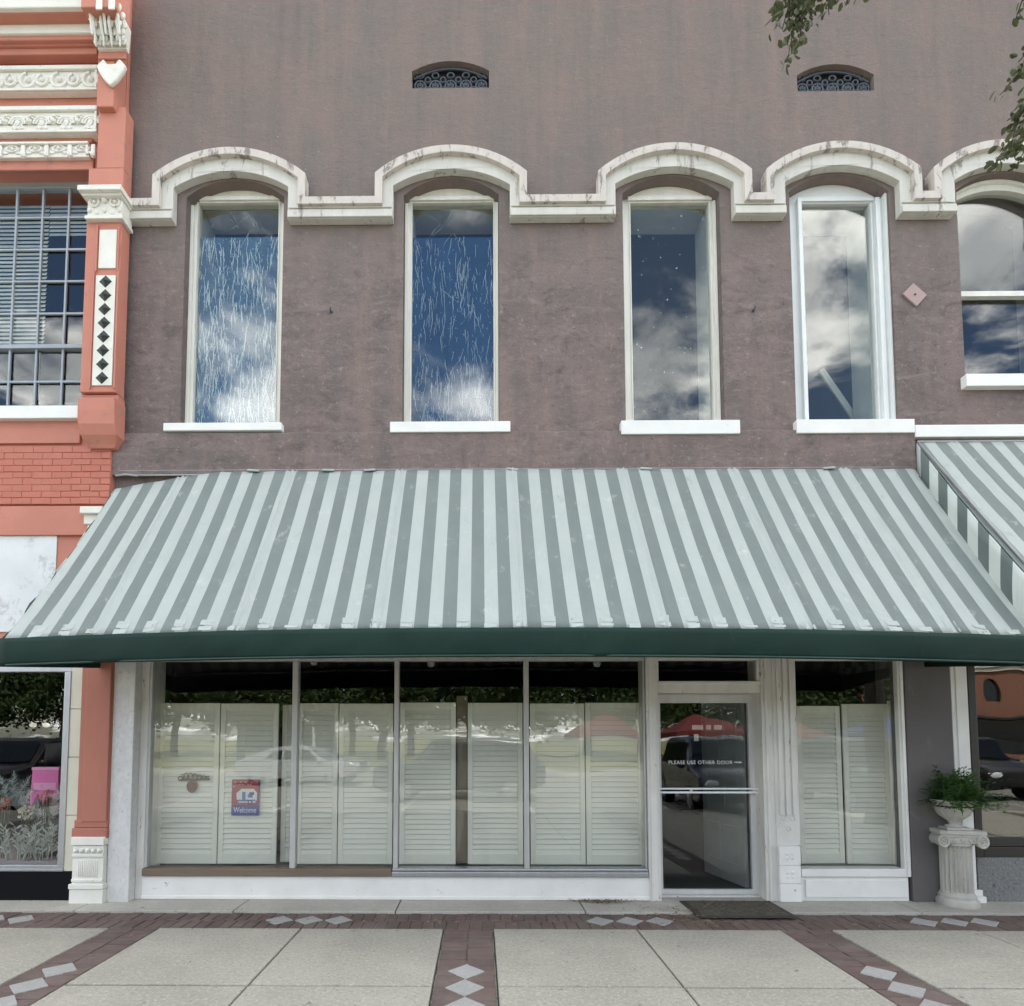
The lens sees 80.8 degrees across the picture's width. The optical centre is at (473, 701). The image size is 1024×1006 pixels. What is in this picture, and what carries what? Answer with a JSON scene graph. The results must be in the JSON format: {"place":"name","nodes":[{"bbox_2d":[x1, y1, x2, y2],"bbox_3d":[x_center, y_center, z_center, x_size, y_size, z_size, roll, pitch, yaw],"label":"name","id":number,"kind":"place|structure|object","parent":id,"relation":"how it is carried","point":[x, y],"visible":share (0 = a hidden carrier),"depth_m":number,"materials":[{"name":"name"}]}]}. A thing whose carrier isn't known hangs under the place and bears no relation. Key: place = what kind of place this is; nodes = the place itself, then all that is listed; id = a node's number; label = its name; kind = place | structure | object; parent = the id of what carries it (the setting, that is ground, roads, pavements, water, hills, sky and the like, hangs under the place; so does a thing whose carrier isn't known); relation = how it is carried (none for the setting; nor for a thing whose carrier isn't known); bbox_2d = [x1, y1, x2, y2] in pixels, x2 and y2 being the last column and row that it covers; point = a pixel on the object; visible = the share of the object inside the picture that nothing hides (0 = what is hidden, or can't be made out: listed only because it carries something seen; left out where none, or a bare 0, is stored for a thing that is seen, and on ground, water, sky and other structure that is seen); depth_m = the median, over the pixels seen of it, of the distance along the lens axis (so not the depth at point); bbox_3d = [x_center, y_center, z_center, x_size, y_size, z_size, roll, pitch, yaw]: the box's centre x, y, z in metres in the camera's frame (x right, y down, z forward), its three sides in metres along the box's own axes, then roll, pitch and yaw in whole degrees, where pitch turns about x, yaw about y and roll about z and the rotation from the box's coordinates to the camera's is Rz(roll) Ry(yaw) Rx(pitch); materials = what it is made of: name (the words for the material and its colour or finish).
{"place":"outdoors","nodes":[
{"label":"outdoors","id":0,"kind":"place"},
{"bbox_2d":[20,812,58,857],"bbox_3d":[-4.526,1.407,6.365,0.450,0.454,0.180,0,-3,1],"label":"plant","id":1,"kind":"object","parent":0,"point":[55,821],"visible":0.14,"depth_m":6.28,"materials":[{"name":"plant"}]},
{"bbox_2d":[0,770,41,807],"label":"feather plume","id":2,"kind":"object","parent":1,"relation":"on","point":[18,800],"visible":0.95,"depth_m":6.34,"materials":[{"name":"grey plant"}]},
{"bbox_2d":[27,785,59,823],"bbox_3d":[-4.486,1.070,6.290,0.441,0.498,0.124,0,-3,1],"label":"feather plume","id":3,"kind":"object","parent":1,"relation":"attached to","point":[51,812],"visible":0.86,"depth_m":6.29,"materials":[{"name":"grey plant"}]},
{"bbox_2d":[29,767,60,812],"bbox_3d":[-4.538,0.932,6.383,0.305,0.479,0.110,0,-3,1],"label":"gift bag","id":4,"kind":"object","parent":1,"relation":"on","point":[47,778],"visible":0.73,"depth_m":6.34,"materials":[{"name":"pink paper"}]},
{"bbox_2d":[429,932,498,1005],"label":"pavement base","id":5,"kind":"object","parent":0,"point":[495,967],"depth_m":4.18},
{"bbox_2d":[0,0,133,903],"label":"coral building","id":6,"kind":"structure","parent":5,"relation":"on","point":[66,128],"depth_m":6.14,"materials":[{"name":"brick"}]},
{"bbox_2d":[0,798,11,857],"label":"flower bouquet","id":7,"kind":"object","parent":6,"relation":"on","point":[6,806],"visible":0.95,"depth_m":6.28,"materials":[{"name":"pink plant"}]},
{"bbox_2d":[0,822,36,860],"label":"silver plant","id":8,"kind":"object","parent":6,"relation":"on","point":[22,847],"visible":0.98,"depth_m":6.14,"materials":[{"name":"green plant"}]},
{"bbox_2d":[17,805,35,858],"bbox_3d":[-4.644,1.346,6.208,0.162,0.558,0.149,1,-4,-23],"label":"flower bouquet","id":9,"kind":"object","parent":6,"relation":"on","point":[24,815],"visible":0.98,"depth_m":6.21,"materials":[{"name":"beige plant"}]},
{"bbox_2d":[29,673,36,726],"bbox_3d":[-6.070,-0.523,8.309,0.086,1.750,0.090,0,-3,1],"label":"pendant lamp","id":10,"kind":"object","parent":6,"relation":"hanging from","point":[32,724],"visible":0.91,"depth_m":8.27,"materials":[{"name":"metal"}]},
{"bbox_2d":[0,667,71,870],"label":"display window","id":11,"kind":"structure","parent":6,"relation":"in","point":[59,866],"depth_m":5.94,"materials":[{"name":"metal"}]},
{"bbox_2d":[23,820,57,860],"bbox_3d":[-4.420,1.421,6.191,0.447,0.409,0.200,0,-3,-5],"label":"silver plant","id":12,"kind":"object","parent":6,"relation":"on","point":[50,841],"visible":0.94,"depth_m":6.16,"materials":[{"name":"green plant"}]},
{"bbox_2d":[0,206,87,399],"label":"venetian blind","id":13,"kind":"object","parent":6,"relation":"hanging from","point":[30,254],"visible":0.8,"depth_m":6.65,"materials":[{"name":"white plastic"}]},
{"bbox_2d":[0,182,88,420],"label":"window","id":14,"kind":"structure","parent":6,"relation":"in","point":[8,412],"depth_m":6.42,"materials":[{"name":"grey metal"}]},
{"bbox_2d":[38,789,52,857],"bbox_3d":[-4.472,1.269,6.257,0.143,0.717,0.107,0,-3,1],"label":"flower bouquet","id":15,"kind":"object","parent":6,"relation":"on","point":[47,799],"visible":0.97,"depth_m":6.25,"materials":[{"name":"pink plant"}]},
{"bbox_2d":[42,673,49,726],"bbox_3d":[-5.890,-0.523,8.307,0.086,1.750,0.090,0,-3,1],"label":"pendant lamp","id":16,"kind":"object","parent":6,"relation":"hanging from","point":[45,724],"visible":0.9,"depth_m":8.27,"materials":[{"name":"metal"}]},
{"bbox_2d":[0,897,1023,915],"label":"threshold strip","id":17,"kind":"object","parent":5,"relation":"on","point":[567,907],"visible":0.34,"depth_m":5.62,"materials":[{"name":"concrete"}]},
{"bbox_2d":[18,898,991,935],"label":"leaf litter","id":18,"kind":"object","parent":17,"relation":"on","point":[605,900],"visible":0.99,"depth_m":5.35,"materials":[{"name":"brown plant"}]},
{"bbox_2d":[679,900,797,917],"bbox_3d":[2.423,1.905,5.551,0.871,0.030,0.530,0,-3,1],"label":"door mat","id":19,"kind":"object","parent":17,"relation":"on","point":[738,909],"depth_m":5.48,"materials":[{"name":"rubber"}]},
{"bbox_2d":[929,827,989,908],"bbox_3d":[4.616,1.574,5.748,0.421,0.715,0.344,-1,-3,13],"label":"stone pedestal","id":20,"kind":"object","parent":17,"relation":"on","point":[956,890],"visible":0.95,"depth_m":5.64,"materials":[{"name":"white stone"}]},
{"bbox_2d":[930,799,976,830],"bbox_3d":[4.616,1.078,5.777,0.375,0.279,0.375,0,-3,1],"label":"stone urn","id":21,"kind":"object","parent":20,"relation":"on","point":[953,819],"visible":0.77,"depth_m":5.70,"materials":[{"name":"white stone"}]},
{"bbox_2d":[916,765,1017,814],"bbox_3d":[4.670,0.828,5.785,0.854,0.461,0.870,0,-3,1],"label":"fern plant","id":22,"kind":"object","parent":21,"relation":"in","point":[956,788],"visible":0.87,"depth_m":5.68,"materials":[{"name":"plant"}]},
{"bbox_2d":[30,913,1011,1005],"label":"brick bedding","id":23,"kind":"object","parent":5,"relation":"on","point":[493,946],"visible":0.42,"depth_m":4.95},
{"bbox_2d":[106,0,1023,902],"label":"storefront building","id":24,"kind":"structure","parent":5,"relation":"on","point":[494,234],"depth_m":6.33,"materials":[{"name":"paint"}]},
{"bbox_2d":[156,703,220,863],"bbox_3d":[-2.969,0.838,6.232,0.636,1.654,0.034,0,-3,1],"label":"louvered shutter","id":25,"kind":"object","parent":24,"relation":"on","point":[187,831],"visible":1,"depth_m":6.23,"materials":[{"name":"beige paint"}]},
{"bbox_2d":[178,773,209,792],"bbox_3d":[-2.897,0.834,6.199,0.329,0.205,0.026,0,-3,1],"label":"metal ornament","id":26,"kind":"object","parent":25,"relation":"hanging from","point":[191,785],"visible":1,"depth_m":6.19,"materials":[{"name":"brown metal"}]},
{"bbox_2d":[163,191,283,432],"bbox_3d":[-2.569,-4.140,6.511,1.216,2.771,0.605,0,-3,1],"label":"window","id":27,"kind":"structure","parent":24,"relation":"in","point":[230,212],"depth_m":6.46,"materials":[{"name":"beige paint"}]},
{"bbox_2d":[217,703,278,863],"bbox_3d":[-2.338,0.840,6.226,0.604,1.650,0.034,0,-3,1],"label":"louvered shutter","id":28,"kind":"object","parent":24,"relation":"on","point":[249,743],"visible":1,"depth_m":6.22,"materials":[{"name":"beige paint"}]},
{"bbox_2d":[231,779,259,814],"bbox_3d":[-2.357,0.984,6.186,0.284,0.368,0.028,0,-3,1],"label":"welcome plaque","id":29,"kind":"object","parent":28,"relation":"hanging from","point":[245,796],"visible":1,"depth_m":6.18,"materials":[{"name":"paper"}]},
{"bbox_2d":[280,705,291,861],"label":"louvered shutter","id":30,"kind":"object","parent":24,"relation":"on","point":[286,786],"visible":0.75,"depth_m":6.31,"materials":[{"name":"beige paint"}]},
{"bbox_2d":[297,703,338,863],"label":"louvered shutter","id":31,"kind":"object","parent":24,"relation":"on","point":[318,784],"visible":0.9,"depth_m":6.21,"materials":[{"name":"beige paint"}]},
{"bbox_2d":[337,704,392,863],"bbox_3d":[-1.121,0.840,6.213,0.560,1.648,0.033,0,-3,0],"label":"louvered shutter","id":32,"kind":"object","parent":24,"relation":"on","point":[365,808],"visible":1,"depth_m":6.21,"materials":[{"name":"beige paint"}]},
{"bbox_2d":[142,657,648,876],"bbox_3d":[-0.782,0.617,6.007,4.972,2.198,0.150,0,-3,1],"label":"display window","id":33,"kind":"structure","parent":24,"relation":"in","point":[395,870],"depth_m":5.95,"materials":[{"name":"metal"}]},
{"bbox_2d":[399,703,455,863],"bbox_3d":[-0.479,0.834,6.207,0.579,1.659,0.033,0,-3,1],"label":"louvered shutter","id":34,"kind":"object","parent":24,"relation":"on","point":[427,764],"visible":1,"depth_m":6.20,"materials":[{"name":"beige paint"}]},
{"bbox_2d":[427,662,434,666],"bbox_3d":[-0.469,-0.970,6.574,0.084,1.184,0.082,0,-3,1],"label":"ceiling spotlight","id":35,"kind":"object","parent":24,"relation":"hanging from","point":[430,664],"visible":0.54,"depth_m":6.51,"materials":[{"name":"white plastic"}]},
{"bbox_2d":[390,189,509,432],"bbox_3d":[-0.240,-4.128,6.487,1.227,2.799,0.605,0,-3,1],"label":"window","id":36,"kind":"structure","parent":24,"relation":"in","point":[442,211],"depth_m":6.43,"materials":[{"name":"beige paint"}]},
{"bbox_2d":[456,696,467,862],"bbox_3d":[-0.125,0.801,6.263,0.115,1.732,0.025,0,-3,1],"label":"narrow board","id":37,"kind":"object","parent":24,"relation":"on","point":[461,778],"visible":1,"depth_m":6.25,"materials":[{"name":"grey wood"}]},
{"bbox_2d":[468,703,522,863],"bbox_3d":[0.220,0.836,6.199,0.568,1.655,0.033,0,-3,1],"label":"louvered shutter","id":38,"kind":"object","parent":24,"relation":"on","point":[495,788],"visible":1,"depth_m":6.19,"materials":[{"name":"beige paint"}]},
{"bbox_2d":[0,466,1023,667],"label":"awning","id":39,"kind":"object","parent":24,"relation":"attached to","point":[845,563],"visible":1,"depth_m":5.17,"materials":[{"name":"fabric"}]},
{"bbox_2d":[530,703,585,864],"bbox_3d":[0.862,0.839,6.193,0.561,1.648,0.033,0,-3,1],"label":"louvered shutter","id":40,"kind":"object","parent":24,"relation":"on","point":[557,780],"visible":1,"depth_m":6.19,"materials":[{"name":"beige paint"}]},
{"bbox_2d":[593,662,600,666],"bbox_3d":[1.337,-0.971,6.556,0.084,1.184,0.082,0,-3,1],"label":"ceiling spotlight","id":41,"kind":"object","parent":24,"relation":"hanging from","point":[596,664],"visible":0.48,"depth_m":6.49,"materials":[{"name":"white plastic"}]},
{"bbox_2d":[585,703,641,864],"bbox_3d":[1.446,0.835,6.187,0.586,1.656,0.033,0,-3,1],"label":"louvered shutter","id":42,"kind":"object","parent":24,"relation":"on","point":[613,784],"visible":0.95,"depth_m":6.18,"materials":[{"name":"beige paint"}]},
{"bbox_2d":[620,187,739,434],"bbox_3d":[2.098,-4.112,6.461,1.202,2.833,0.605,0,-3,1],"label":"window","id":43,"kind":"structure","parent":24,"relation":"in","point":[658,210],"depth_m":6.41,"materials":[{"name":"beige paint"}]},
{"bbox_2d":[658,694,757,893],"bbox_3d":[2.346,0.926,6.087,1.027,2.013,0.100,0,-3,1],"label":"door","id":44,"kind":"structure","parent":24,"relation":"in","point":[662,698],"depth_m":6.10,"materials":[{"name":"metal"}]},
{"bbox_2d":[796,706,844,863],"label":"louvered shutter","id":45,"kind":"object","parent":24,"relation":"on","point":[820,787],"visible":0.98,"depth_m":6.16,"materials":[{"name":"beige paint"}]},
{"bbox_2d":[818,368,852,418],"bbox_3d":[4.146,-3.446,6.794,0.465,0.688,0.024,0,-3,1],"label":"loose board","id":46,"kind":"object","parent":24,"relation":"in","point":[836,392],"visible":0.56,"depth_m":6.79,"materials":[{"name":"white wood"}]},
{"bbox_2d":[789,185,914,433],"bbox_3d":[3.862,-4.114,6.443,1.184,2.832,0.605,0,-3,1],"label":"window","id":47,"kind":"structure","parent":24,"relation":"in","point":[858,215],"depth_m":6.37,"materials":[{"name":"white glass"}]},
{"bbox_2d":[795,659,910,876],"bbox_3d":[3.723,0.611,5.964,1.071,2.191,0.145,0,-3,1],"label":"display window","id":48,"kind":"structure","parent":24,"relation":"in","point":[900,737],"depth_m":5.89,"materials":[{"name":"white wood"}]},
{"bbox_2d":[841,704,892,863],"bbox_3d":[4.028,0.832,6.145,0.458,1.625,0.034,0,-3,4],"label":"louvered shutter","id":49,"kind":"object","parent":24,"relation":"on","point":[867,794],"visible":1,"depth_m":6.14,"materials":[{"name":"beige paint"}]},
{"bbox_2d":[887,701,896,864],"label":"louvered shutter","id":50,"kind":"object","parent":24,"relation":"attached to","point":[891,783],"visible":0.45,"depth_m":6.10,"materials":[{"name":"beige paint"}]},
{"bbox_2d":[916,440,1023,617],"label":"awning","id":51,"kind":"object","parent":24,"relation":"attached to","point":[984,479],"visible":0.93,"depth_m":5.54,"materials":[{"name":"fabric"}]},
{"bbox_2d":[956,179,1023,389],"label":"window","id":52,"kind":"structure","parent":24,"relation":"in","point":[1012,190],"depth_m":6.32,"materials":[{"name":"beige paint"}]},
{"bbox_2d":[966,666,1023,856],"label":"display window","id":53,"kind":"structure","parent":24,"relation":"in","point":[1000,846],"depth_m":5.89,"materials":[{"name":"brown metal"}]},
{"bbox_2d":[0,915,998,1005],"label":"diamond paving","id":54,"kind":"structure","parent":0,"point":[464,987],"depth_m":4.09,"materials":[{"name":"stone"}]},
{"bbox_2d":[0,928,1023,1005],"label":"concrete paving","id":55,"kind":"structure","parent":0,"point":[306,967],"depth_m":4.19,"materials":[{"name":"grey concrete"}]},
{"bbox_2d":[765,0,1023,174],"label":"oak tree","id":56,"kind":"object","parent":55,"relation":"on","point":[803,8],"visible":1,"depth_m":2.77,"materials":[{"name":"green plant"}]},
{"bbox_2d":[0,912,1023,1005],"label":"brick paving","id":57,"kind":"structure","parent":0,"point":[816,934],"depth_m":5.08,"materials":[{"name":"brown brick"}]},
{"bbox_2d":[701,703,748,887],"bbox_3d":[2.809,0.958,6.770,0.046,2.050,0.800,1,-3,-9],"label":"door","id":58,"kind":"structure","parent":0,"point":[725,837],"depth_m":6.69,"materials":[{"name":"wood"}]}
]}

